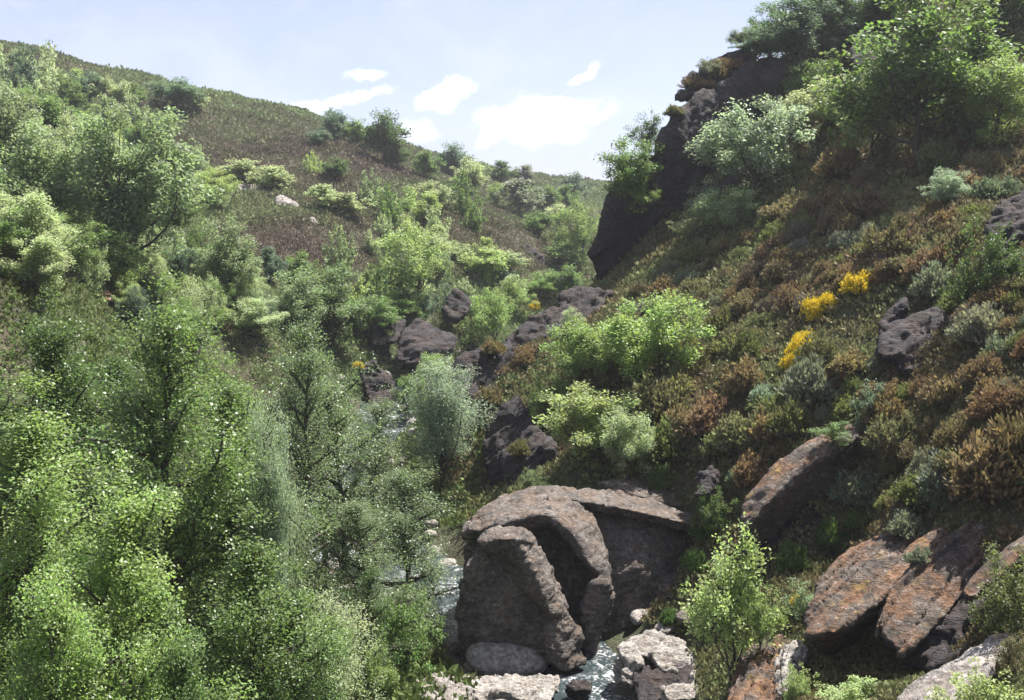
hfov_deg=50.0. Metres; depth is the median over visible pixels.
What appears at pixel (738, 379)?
heath shrub
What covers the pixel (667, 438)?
heath shrub
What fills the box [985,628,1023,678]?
leafy bush
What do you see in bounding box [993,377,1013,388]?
heath shrub
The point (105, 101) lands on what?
bushy tree
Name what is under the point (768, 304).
heath shrub
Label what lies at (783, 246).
heath shrub
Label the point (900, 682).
undergrowth
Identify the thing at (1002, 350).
heath shrub
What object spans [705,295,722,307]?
heath shrub
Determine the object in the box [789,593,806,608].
broom shrub
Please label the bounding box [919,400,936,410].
heath shrub
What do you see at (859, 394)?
heath shrub
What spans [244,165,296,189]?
hill tree
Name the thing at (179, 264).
bushy tree
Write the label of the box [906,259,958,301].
heath shrub
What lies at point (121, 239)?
oak tree
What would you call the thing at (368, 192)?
bushy tree
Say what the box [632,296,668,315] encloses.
heath shrub
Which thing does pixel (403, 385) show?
oak tree
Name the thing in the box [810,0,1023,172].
oak tree
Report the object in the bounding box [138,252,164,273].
bushy tree
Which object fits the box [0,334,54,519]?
alder tree
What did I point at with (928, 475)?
heath shrub
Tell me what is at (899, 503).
heath shrub
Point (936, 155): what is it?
heath shrub
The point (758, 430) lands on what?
heath shrub
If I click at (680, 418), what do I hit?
heath shrub
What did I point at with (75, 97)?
bushy tree
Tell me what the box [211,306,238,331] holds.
bushy tree
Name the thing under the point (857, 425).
leafy bush
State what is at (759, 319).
heath shrub
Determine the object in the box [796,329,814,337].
broom shrub
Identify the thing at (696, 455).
heath shrub
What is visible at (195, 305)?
bushy tree
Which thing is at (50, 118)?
hill tree
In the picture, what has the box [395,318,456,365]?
boulder
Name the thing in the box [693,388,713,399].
heath shrub
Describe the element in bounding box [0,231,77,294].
oak tree
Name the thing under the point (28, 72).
bushy tree
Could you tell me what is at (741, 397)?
heath shrub
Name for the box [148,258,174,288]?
bushy tree
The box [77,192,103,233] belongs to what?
bushy tree
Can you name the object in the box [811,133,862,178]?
heath shrub
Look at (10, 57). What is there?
bushy tree
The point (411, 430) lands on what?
stone
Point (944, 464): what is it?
heath shrub
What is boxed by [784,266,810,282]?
heath shrub
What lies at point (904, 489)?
heath shrub
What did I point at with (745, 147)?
oak tree
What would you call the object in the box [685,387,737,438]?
heath shrub
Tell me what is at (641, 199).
sapling
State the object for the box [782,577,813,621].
leafy bush
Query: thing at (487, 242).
bushy tree
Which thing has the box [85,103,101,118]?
bushy tree
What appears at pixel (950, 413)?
heath shrub
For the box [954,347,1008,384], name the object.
heath shrub
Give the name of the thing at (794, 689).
leafy bush
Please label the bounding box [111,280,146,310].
bushy tree
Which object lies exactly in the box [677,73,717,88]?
heath shrub
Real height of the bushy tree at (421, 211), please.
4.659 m
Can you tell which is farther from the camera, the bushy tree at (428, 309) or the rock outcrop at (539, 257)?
the rock outcrop at (539, 257)
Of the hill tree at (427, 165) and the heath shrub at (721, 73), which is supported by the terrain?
the hill tree at (427, 165)
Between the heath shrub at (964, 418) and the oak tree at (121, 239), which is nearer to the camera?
the heath shrub at (964, 418)
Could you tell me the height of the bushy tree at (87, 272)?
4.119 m
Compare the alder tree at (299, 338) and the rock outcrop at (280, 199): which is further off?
the rock outcrop at (280, 199)
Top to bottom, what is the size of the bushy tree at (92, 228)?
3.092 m
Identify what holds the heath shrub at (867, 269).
on the terrain
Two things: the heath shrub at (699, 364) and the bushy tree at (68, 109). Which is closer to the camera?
the heath shrub at (699, 364)
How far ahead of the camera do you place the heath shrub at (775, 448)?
47.06 m
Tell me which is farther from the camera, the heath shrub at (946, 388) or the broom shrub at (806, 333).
the broom shrub at (806, 333)
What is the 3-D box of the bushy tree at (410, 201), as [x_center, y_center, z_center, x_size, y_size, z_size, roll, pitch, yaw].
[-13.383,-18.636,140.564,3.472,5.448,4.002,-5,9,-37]
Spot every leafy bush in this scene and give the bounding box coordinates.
[349,636,399,699]
[368,578,447,674]
[517,465,551,490]
[645,461,678,490]
[686,184,762,233]
[689,485,740,534]
[780,661,820,699]
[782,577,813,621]
[847,378,899,436]
[923,656,1023,699]
[943,212,1023,304]
[967,540,1023,640]
[984,247,1023,277]
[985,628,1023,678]
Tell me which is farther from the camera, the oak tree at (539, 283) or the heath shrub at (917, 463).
the oak tree at (539, 283)
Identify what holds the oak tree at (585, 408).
on the terrain
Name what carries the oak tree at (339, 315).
on the terrain
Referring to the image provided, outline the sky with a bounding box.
[0,0,866,180]
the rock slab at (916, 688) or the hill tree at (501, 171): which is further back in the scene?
the hill tree at (501, 171)
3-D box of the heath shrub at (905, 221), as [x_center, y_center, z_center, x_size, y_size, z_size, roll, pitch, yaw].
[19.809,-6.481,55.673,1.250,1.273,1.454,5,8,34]
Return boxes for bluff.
[482,395,558,489]
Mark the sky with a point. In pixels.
(548, 85)
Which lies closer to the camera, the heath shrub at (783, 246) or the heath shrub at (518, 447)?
the heath shrub at (518, 447)
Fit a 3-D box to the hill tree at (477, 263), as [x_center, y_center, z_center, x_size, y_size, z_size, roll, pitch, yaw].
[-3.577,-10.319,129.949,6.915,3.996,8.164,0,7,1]
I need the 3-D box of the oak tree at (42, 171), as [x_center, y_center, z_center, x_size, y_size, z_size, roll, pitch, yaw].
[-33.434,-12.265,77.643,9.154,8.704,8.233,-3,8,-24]
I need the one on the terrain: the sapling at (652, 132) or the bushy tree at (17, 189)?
the bushy tree at (17, 189)
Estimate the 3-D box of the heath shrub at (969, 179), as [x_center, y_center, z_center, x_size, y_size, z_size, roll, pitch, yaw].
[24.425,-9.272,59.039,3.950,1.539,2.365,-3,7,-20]
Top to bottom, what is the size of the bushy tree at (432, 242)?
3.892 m
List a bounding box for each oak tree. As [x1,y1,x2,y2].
[0,78,62,171]
[0,114,100,217]
[0,168,32,253]
[0,188,68,261]
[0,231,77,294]
[36,115,125,226]
[39,211,116,263]
[46,99,224,270]
[80,230,147,282]
[148,176,208,240]
[156,295,228,351]
[186,213,262,294]
[194,166,243,204]
[224,296,289,340]
[269,265,334,331]
[291,262,379,352]
[347,295,405,340]
[364,219,452,306]
[374,295,415,317]
[389,373,427,413]
[408,351,453,393]
[455,286,517,348]
[491,276,538,315]
[520,271,558,298]
[532,379,647,471]
[539,317,605,386]
[545,199,600,269]
[573,317,645,388]
[591,288,716,382]
[593,134,664,214]
[598,405,657,480]
[683,93,823,204]
[725,26,765,43]
[727,27,791,59]
[738,0,793,60]
[744,0,862,61]
[776,73,860,137]
[778,58,846,117]
[800,0,867,56]
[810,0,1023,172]
[815,81,859,138]
[816,0,885,55]
[830,0,917,38]
[832,64,922,158]
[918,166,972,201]
[940,0,1023,41]
[946,33,1023,100]
[953,53,1023,152]
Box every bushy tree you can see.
[0,40,38,92]
[0,42,11,85]
[2,162,42,210]
[3,47,36,72]
[15,75,36,94]
[17,85,47,100]
[27,38,66,82]
[30,57,59,99]
[47,110,82,149]
[48,73,74,98]
[54,197,93,232]
[56,103,81,128]
[60,80,91,112]
[64,67,87,86]
[67,226,85,244]
[71,234,110,289]
[73,243,107,268]
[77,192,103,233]
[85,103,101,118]
[87,95,124,125]
[87,220,101,234]
[91,222,135,256]
[98,243,149,291]
[110,129,123,143]
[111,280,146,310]
[115,282,158,329]
[117,116,134,135]
[122,92,148,125]
[122,119,151,153]
[130,249,158,296]
[133,228,160,261]
[137,273,169,309]
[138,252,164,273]
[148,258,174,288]
[151,225,180,257]
[152,300,172,316]
[154,275,171,298]
[155,229,192,278]
[161,247,205,281]
[170,274,198,294]
[170,274,209,309]
[171,288,209,334]
[179,215,213,268]
[188,260,223,285]
[191,271,227,322]
[194,247,217,272]
[198,276,235,307]
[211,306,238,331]
[229,267,269,304]
[234,266,263,288]
[249,288,279,327]
[282,249,319,284]
[288,267,311,294]
[302,150,323,172]
[315,156,350,176]
[321,221,357,278]
[325,260,350,280]
[339,293,363,337]
[347,274,377,301]
[356,168,386,210]
[358,270,376,284]
[359,262,398,313]
[363,228,380,254]
[364,268,394,305]
[372,182,404,226]
[373,212,393,237]
[377,228,409,272]
[383,260,406,298]
[386,211,413,247]
[394,298,426,326]
[395,183,418,215]
[399,270,435,300]
[400,212,418,233]
[411,191,441,223]
[411,291,437,319]
[414,179,454,212]
[419,205,451,237]
[420,233,457,257]
[425,223,448,242]
[425,249,451,285]
[433,280,452,311]
[437,250,453,275]
[437,305,454,327]
[448,167,482,215]
[453,276,475,295]
[458,201,488,232]
[469,235,498,258]
[469,295,483,313]
[473,257,498,285]
[496,268,517,281]
[500,273,528,301]
[556,183,581,208]
[561,306,585,328]
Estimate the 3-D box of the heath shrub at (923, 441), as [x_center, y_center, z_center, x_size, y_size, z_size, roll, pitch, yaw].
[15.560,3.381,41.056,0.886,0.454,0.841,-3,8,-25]
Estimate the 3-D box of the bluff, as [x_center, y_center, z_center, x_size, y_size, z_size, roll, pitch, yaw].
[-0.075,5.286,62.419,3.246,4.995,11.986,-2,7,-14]
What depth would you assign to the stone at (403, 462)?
66.69 m
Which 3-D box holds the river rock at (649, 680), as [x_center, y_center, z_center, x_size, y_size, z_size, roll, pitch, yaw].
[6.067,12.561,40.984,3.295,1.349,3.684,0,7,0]
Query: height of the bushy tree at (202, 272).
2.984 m
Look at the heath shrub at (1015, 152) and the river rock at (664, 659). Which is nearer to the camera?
the river rock at (664, 659)
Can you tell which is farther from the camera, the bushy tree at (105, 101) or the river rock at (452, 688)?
the bushy tree at (105, 101)
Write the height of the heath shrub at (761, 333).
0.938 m
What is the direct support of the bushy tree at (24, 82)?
on the terrain
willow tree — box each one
[0,200,88,270]
[227,382,319,659]
[261,583,389,699]
[266,474,317,645]
[396,352,496,482]
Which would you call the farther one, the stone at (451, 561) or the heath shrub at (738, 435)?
the stone at (451, 561)
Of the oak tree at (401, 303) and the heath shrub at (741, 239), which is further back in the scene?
the oak tree at (401, 303)
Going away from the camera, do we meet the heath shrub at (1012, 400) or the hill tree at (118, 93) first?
the heath shrub at (1012, 400)
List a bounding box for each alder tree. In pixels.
[0,286,177,631]
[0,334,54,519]
[0,366,152,699]
[0,530,145,699]
[23,444,257,699]
[40,266,291,699]
[49,330,180,561]
[131,352,341,661]
[135,498,351,699]
[146,596,235,699]
[222,556,358,699]
[249,355,415,582]
[255,315,393,609]
[256,290,400,565]
[305,484,432,638]
[315,382,425,522]
[320,453,463,637]
[329,552,421,672]
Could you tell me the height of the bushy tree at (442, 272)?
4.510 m
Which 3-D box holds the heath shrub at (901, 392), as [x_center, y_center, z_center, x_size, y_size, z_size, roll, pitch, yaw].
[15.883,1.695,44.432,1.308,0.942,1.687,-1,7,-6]
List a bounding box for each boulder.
[94,284,114,302]
[368,318,405,345]
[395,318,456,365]
[441,288,472,323]
[454,525,586,670]
[459,485,688,654]
[466,642,547,675]
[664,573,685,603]
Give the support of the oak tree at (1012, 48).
on the terrain
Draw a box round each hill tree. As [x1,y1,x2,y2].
[0,86,54,117]
[0,125,9,152]
[20,93,95,136]
[54,105,98,122]
[68,69,108,103]
[88,75,131,106]
[121,82,147,102]
[143,76,207,110]
[179,92,210,111]
[188,145,209,170]
[214,158,266,183]
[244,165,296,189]
[258,245,289,283]
[304,183,343,207]
[306,129,332,145]
[316,107,350,138]
[327,191,375,216]
[336,117,374,143]
[358,107,413,165]
[379,144,412,169]
[411,150,446,177]
[433,140,475,176]
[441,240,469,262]
[448,155,491,193]
[454,246,509,272]
[482,160,519,181]
[485,181,507,203]
[492,177,547,216]
[497,251,534,272]
[513,164,536,183]
[523,210,555,235]
[526,183,564,213]
[542,239,586,269]
[543,262,584,293]
[544,202,571,224]
[555,171,592,202]
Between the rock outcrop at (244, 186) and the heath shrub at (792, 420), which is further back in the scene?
the rock outcrop at (244, 186)
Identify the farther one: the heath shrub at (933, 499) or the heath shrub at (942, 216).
the heath shrub at (942, 216)
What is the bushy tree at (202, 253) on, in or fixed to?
on the terrain
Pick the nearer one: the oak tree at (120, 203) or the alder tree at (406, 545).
the alder tree at (406, 545)
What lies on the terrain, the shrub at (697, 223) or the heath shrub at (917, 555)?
the shrub at (697, 223)
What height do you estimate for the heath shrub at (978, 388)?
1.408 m
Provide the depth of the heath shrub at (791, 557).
41.95 m
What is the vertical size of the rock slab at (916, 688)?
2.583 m
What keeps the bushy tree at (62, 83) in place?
on the terrain
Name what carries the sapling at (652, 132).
on the cliff
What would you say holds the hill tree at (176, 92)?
on the terrain
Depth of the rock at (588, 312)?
72.47 m
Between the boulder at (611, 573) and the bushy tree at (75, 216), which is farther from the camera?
the bushy tree at (75, 216)
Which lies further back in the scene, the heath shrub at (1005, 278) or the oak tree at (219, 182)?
the oak tree at (219, 182)
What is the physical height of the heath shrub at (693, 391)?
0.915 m
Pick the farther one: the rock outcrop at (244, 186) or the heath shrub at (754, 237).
the rock outcrop at (244, 186)
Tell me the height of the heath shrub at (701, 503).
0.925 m
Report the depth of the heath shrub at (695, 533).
46.38 m
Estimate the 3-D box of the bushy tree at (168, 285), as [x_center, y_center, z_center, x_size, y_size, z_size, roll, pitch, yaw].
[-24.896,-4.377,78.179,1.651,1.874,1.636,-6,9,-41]
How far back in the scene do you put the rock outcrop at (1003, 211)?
47.73 m
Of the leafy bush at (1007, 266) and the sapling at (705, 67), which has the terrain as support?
the leafy bush at (1007, 266)
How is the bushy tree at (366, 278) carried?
on the terrain
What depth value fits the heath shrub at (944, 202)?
56.36 m
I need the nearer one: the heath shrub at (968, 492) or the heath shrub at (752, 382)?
the heath shrub at (968, 492)
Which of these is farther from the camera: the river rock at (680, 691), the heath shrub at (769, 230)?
the heath shrub at (769, 230)
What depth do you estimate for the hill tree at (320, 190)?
124.19 m
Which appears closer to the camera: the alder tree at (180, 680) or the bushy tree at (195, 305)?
the alder tree at (180, 680)
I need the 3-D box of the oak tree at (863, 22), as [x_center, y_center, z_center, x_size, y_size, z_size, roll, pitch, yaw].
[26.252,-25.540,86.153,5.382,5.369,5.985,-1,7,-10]
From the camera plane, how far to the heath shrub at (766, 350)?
54.21 m
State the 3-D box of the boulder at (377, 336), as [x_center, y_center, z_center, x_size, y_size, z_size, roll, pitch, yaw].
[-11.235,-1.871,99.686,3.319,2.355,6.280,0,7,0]
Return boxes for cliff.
[587,49,806,279]
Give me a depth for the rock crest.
70.46 m
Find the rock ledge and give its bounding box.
[357,359,397,405]
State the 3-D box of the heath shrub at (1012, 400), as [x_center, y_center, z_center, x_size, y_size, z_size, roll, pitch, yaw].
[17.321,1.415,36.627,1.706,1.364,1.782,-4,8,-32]
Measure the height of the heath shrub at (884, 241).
2.156 m
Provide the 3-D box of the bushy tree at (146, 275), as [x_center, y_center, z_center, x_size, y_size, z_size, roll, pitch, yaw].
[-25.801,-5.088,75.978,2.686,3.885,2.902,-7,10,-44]
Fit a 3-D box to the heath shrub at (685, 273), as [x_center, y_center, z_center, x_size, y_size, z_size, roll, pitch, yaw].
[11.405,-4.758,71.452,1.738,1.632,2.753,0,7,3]
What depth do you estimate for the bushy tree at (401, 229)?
114.96 m
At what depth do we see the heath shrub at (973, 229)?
50.10 m
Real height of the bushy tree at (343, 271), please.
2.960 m
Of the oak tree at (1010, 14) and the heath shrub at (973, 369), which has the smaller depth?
the heath shrub at (973, 369)
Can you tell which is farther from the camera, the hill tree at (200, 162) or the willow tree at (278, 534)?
the hill tree at (200, 162)
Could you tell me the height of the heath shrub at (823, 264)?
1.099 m
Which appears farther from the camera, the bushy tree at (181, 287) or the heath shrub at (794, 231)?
the bushy tree at (181, 287)
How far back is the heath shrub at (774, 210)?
69.97 m
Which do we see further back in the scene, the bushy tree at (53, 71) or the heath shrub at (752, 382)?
the bushy tree at (53, 71)
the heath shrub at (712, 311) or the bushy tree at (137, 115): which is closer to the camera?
the heath shrub at (712, 311)
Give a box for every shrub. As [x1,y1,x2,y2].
[352,360,363,368]
[474,383,503,407]
[479,337,506,354]
[506,437,530,455]
[511,343,538,364]
[528,299,540,311]
[573,367,599,388]
[584,352,639,387]
[625,279,651,297]
[626,359,653,376]
[629,311,648,320]
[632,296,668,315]
[634,376,691,421]
[635,408,685,462]
[643,273,679,298]
[643,339,689,380]
[646,418,660,426]
[654,360,697,400]
[657,259,679,274]
[657,402,702,438]
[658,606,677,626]
[661,103,684,116]
[666,212,717,241]
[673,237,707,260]
[674,265,701,284]
[675,379,699,396]
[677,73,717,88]
[678,277,707,293]
[678,347,710,380]
[678,428,701,452]
[679,395,700,406]
[679,549,707,572]
[681,335,710,350]
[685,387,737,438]
[686,298,701,311]
[687,517,719,541]
[688,437,717,463]
[693,286,710,297]
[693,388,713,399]
[695,494,725,514]
[699,419,736,458]
[701,582,725,603]
[702,303,738,333]
[702,331,736,358]
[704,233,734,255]
[704,258,715,268]
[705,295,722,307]
[705,305,720,318]
[709,57,732,80]
[711,410,776,455]
[715,352,765,396]
[716,389,744,409]
[717,57,744,70]
[720,264,731,277]
[720,284,737,304]
[724,289,755,317]
[724,468,735,483]
[727,277,737,284]
[728,323,765,364]
[729,245,751,260]
[731,266,763,291]
[731,447,768,489]
[733,229,760,247]
[733,405,754,417]
[736,393,749,406]
[737,284,762,299]
[740,327,764,342]
[742,258,768,274]
[742,404,786,441]
[743,311,787,327]
[745,375,765,390]
[745,386,811,414]
[747,381,773,401]
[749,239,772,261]
[751,232,761,245]
[753,293,777,315]
[754,215,775,228]
[757,193,796,219]
[757,220,787,243]
[759,347,777,357]
[760,257,805,284]
[760,281,780,297]
[760,390,815,437]
[762,436,788,458]
[765,245,792,267]
[766,226,787,245]
[770,279,810,297]
[773,348,840,409]
[774,206,795,225]
[775,283,799,309]
[775,539,811,572]
[776,242,789,251]
[777,350,799,369]
[781,217,812,244]
[781,248,808,263]
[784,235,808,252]
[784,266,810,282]
[784,331,811,355]
[789,204,815,227]
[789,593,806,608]
[791,196,822,217]
[792,289,838,311]
[794,331,842,372]
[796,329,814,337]
[796,366,838,389]
[799,292,825,322]
[810,258,840,276]
[810,515,849,554]
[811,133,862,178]
[812,245,825,257]
[813,405,829,421]
[814,211,835,235]
[814,268,833,285]
[816,291,838,315]
[822,268,839,279]
[823,466,880,510]
[824,344,869,374]
[826,211,863,236]
[826,229,858,250]
[826,365,852,387]
[827,180,900,219]
[827,392,861,422]
[832,252,844,263]
[834,263,864,286]
[837,261,853,272]
[837,386,856,402]
[838,269,877,295]
[838,376,868,397]
[844,505,872,530]
[848,242,875,257]
[853,218,929,256]
[855,380,895,403]
[857,220,882,242]
[858,382,907,428]
[859,407,922,450]
[860,444,878,452]
[865,267,874,282]
[865,356,886,373]
[868,250,891,267]
[868,259,899,286]
[873,488,891,512]
[875,429,908,463]
[879,376,899,395]
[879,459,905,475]
[880,252,914,273]
[880,294,891,301]
[883,505,927,539]
[885,206,902,218]
[886,469,931,506]
[887,230,924,249]
[889,210,914,231]
[889,500,917,512]
[890,275,904,285]
[891,205,914,219]
[891,382,911,403]
[896,437,922,460]
[897,269,920,284]
[899,244,945,276]
[901,544,931,565]
[905,281,916,301]
[905,446,939,479]
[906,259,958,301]
[906,371,940,397]
[913,446,959,495]
[914,134,959,174]
[914,370,966,406]
[914,474,960,509]
[917,207,933,217]
[917,414,945,435]
[918,435,932,444]
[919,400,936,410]
[921,409,934,422]
[923,201,941,210]
[928,241,962,269]
[928,419,981,450]
[928,444,963,475]
[929,164,988,186]
[929,214,978,253]
[931,205,959,223]
[932,283,975,313]
[934,221,950,233]
[941,194,962,205]
[941,476,970,496]
[942,415,1023,504]
[943,300,1009,349]
[946,407,980,429]
[947,404,957,417]
[948,268,964,286]
[949,296,980,322]
[949,396,967,412]
[954,113,993,142]
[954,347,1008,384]
[955,202,990,214]
[958,149,1006,172]
[959,213,979,222]
[960,216,982,241]
[961,375,1020,422]
[962,145,983,156]
[962,256,995,291]
[965,372,1013,404]
[966,174,1023,199]
[969,278,1010,305]
[973,132,1001,151]
[974,346,1009,363]
[978,330,1015,360]
[984,404,1023,470]
[986,272,1022,289]
[990,152,1015,169]
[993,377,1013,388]
[998,293,1014,312]
[998,314,1019,329]
[998,380,1023,409]
[999,288,1023,305]
[1003,273,1023,291]
[1004,329,1023,351]
[1004,389,1023,413]
[1004,413,1019,423]
[1008,332,1023,362]
[1010,149,1020,160]
[1010,299,1023,313]
[1011,168,1023,180]
[1012,403,1023,425]
[1015,467,1023,485]
[1017,150,1023,161]
[1018,165,1023,175]
[1018,311,1023,325]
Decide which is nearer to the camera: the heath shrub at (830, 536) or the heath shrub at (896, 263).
the heath shrub at (830, 536)
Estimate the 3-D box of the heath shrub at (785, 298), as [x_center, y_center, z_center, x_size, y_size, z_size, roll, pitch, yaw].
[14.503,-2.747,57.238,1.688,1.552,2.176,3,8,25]
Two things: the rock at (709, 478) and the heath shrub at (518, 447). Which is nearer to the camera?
the rock at (709, 478)
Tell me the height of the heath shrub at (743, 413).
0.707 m
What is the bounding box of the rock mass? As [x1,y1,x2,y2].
[884,520,993,672]
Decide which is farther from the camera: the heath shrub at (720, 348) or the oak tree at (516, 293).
the oak tree at (516, 293)
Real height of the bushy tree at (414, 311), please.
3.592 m
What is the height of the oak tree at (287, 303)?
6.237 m
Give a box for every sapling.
[524,369,570,425]
[623,106,663,154]
[628,177,661,213]
[678,512,791,693]
[683,171,727,223]
[694,57,722,79]
[743,576,788,648]
[807,421,853,445]
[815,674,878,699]
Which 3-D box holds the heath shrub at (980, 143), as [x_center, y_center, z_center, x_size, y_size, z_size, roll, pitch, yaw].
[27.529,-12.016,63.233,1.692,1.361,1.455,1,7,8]
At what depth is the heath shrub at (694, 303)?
65.16 m
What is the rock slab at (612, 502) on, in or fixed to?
on the boulder at (611, 573)
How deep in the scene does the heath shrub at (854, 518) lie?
42.21 m
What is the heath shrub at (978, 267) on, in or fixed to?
on the terrain
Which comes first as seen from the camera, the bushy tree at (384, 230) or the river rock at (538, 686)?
the river rock at (538, 686)
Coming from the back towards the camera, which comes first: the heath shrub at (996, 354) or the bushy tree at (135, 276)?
the bushy tree at (135, 276)
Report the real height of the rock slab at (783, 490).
5.639 m
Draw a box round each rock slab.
[566,488,693,530]
[599,477,682,510]
[737,424,861,545]
[803,523,950,655]
[879,518,987,658]
[897,632,1018,699]
[963,535,1023,599]
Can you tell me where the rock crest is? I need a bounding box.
[450,286,613,409]
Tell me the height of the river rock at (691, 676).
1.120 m
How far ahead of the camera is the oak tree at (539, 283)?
130.46 m
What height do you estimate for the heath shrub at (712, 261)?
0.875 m
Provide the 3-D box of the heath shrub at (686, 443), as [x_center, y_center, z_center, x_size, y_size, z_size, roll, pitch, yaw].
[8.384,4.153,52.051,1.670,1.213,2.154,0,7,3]
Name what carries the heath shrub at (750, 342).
on the terrain
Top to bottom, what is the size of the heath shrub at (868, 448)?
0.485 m
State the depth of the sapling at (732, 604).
37.11 m
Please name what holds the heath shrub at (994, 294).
on the terrain
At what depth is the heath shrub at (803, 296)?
54.83 m
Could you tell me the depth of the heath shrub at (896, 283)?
51.55 m
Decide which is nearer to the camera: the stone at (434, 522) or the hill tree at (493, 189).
the stone at (434, 522)
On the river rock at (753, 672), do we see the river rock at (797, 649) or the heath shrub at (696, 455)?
the river rock at (797, 649)
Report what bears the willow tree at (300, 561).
on the terrain
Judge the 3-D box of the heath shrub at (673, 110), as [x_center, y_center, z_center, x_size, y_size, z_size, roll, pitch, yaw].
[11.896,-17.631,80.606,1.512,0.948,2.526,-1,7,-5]
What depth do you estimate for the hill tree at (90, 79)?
166.92 m
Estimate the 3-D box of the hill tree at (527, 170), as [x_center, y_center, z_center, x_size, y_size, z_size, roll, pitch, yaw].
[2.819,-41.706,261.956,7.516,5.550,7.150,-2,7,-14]
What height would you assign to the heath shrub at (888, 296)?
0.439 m
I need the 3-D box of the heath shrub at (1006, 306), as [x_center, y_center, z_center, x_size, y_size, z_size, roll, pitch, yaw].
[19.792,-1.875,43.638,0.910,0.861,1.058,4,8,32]
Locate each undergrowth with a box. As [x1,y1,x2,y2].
[0,249,490,699]
[440,0,1023,699]
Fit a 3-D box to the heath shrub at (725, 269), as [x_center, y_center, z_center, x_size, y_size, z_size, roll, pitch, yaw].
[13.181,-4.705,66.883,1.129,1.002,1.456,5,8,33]
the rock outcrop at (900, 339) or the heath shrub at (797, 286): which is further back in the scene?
the heath shrub at (797, 286)
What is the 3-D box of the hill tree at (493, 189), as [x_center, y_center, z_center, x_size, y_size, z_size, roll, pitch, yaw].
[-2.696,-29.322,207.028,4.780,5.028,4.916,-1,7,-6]
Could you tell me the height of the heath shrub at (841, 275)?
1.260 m
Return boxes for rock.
[400,671,466,699]
[465,673,559,699]
[565,679,592,698]
[582,305,603,319]
[612,658,623,684]
[615,641,644,688]
[626,629,688,659]
[631,663,696,699]
[648,647,696,672]
[654,622,676,634]
[660,683,698,699]
[689,669,699,699]
[694,174,739,214]
[694,465,719,497]
[695,368,709,376]
[727,633,796,699]
[773,639,808,696]
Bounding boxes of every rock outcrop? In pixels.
[237,184,263,189]
[274,195,298,209]
[303,217,320,226]
[521,244,545,264]
[849,31,903,69]
[874,297,952,375]
[983,190,1023,247]
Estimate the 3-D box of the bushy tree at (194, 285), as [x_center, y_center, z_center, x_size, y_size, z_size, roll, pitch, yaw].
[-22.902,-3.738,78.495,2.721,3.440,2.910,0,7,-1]
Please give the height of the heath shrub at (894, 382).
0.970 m
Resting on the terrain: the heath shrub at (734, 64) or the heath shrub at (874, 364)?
the heath shrub at (874, 364)
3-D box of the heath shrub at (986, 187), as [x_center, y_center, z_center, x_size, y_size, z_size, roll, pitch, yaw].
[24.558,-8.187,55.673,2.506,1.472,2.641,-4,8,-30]
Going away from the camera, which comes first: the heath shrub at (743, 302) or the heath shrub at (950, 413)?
the heath shrub at (950, 413)
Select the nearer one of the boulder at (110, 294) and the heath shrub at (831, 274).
the heath shrub at (831, 274)
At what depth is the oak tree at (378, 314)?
98.21 m
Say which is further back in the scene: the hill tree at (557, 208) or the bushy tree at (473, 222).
the hill tree at (557, 208)
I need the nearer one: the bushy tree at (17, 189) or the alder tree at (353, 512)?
the alder tree at (353, 512)
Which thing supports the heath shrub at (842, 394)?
on the terrain
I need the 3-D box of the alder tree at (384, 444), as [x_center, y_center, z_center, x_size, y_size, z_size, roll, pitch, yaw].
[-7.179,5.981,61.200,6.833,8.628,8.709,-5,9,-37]
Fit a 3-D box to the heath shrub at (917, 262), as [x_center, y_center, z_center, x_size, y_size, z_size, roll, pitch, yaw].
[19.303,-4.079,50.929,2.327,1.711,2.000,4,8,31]
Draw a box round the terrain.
[0,0,1023,699]
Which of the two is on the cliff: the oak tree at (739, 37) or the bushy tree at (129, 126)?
the oak tree at (739, 37)
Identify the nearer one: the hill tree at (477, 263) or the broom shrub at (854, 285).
the broom shrub at (854, 285)
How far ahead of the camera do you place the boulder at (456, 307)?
104.86 m
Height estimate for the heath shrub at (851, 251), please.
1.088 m
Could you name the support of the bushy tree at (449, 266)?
on the terrain
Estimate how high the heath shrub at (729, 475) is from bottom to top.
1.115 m
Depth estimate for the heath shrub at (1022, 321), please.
41.41 m
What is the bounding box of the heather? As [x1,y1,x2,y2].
[0,39,690,518]
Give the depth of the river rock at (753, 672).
35.65 m
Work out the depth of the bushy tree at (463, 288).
122.87 m
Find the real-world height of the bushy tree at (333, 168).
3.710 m
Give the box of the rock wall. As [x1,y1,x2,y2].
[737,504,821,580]
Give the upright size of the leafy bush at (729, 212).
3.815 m
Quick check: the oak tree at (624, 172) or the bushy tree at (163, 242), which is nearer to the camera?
the oak tree at (624, 172)
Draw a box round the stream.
[295,327,633,699]
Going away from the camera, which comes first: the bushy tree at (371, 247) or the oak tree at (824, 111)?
the oak tree at (824, 111)
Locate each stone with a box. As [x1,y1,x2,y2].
[325,558,339,569]
[399,457,407,463]
[403,414,414,420]
[405,417,415,428]
[408,427,416,436]
[423,519,437,527]
[425,529,436,536]
[429,545,440,553]
[440,558,455,565]
[464,661,473,670]
[630,609,647,625]
[675,609,690,625]
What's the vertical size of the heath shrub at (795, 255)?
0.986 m
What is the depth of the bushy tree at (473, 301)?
118.43 m
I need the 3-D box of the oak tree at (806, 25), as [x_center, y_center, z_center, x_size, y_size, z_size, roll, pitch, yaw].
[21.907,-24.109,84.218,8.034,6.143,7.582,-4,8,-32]
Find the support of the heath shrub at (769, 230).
on the terrain
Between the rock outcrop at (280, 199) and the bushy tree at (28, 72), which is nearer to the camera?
the rock outcrop at (280, 199)

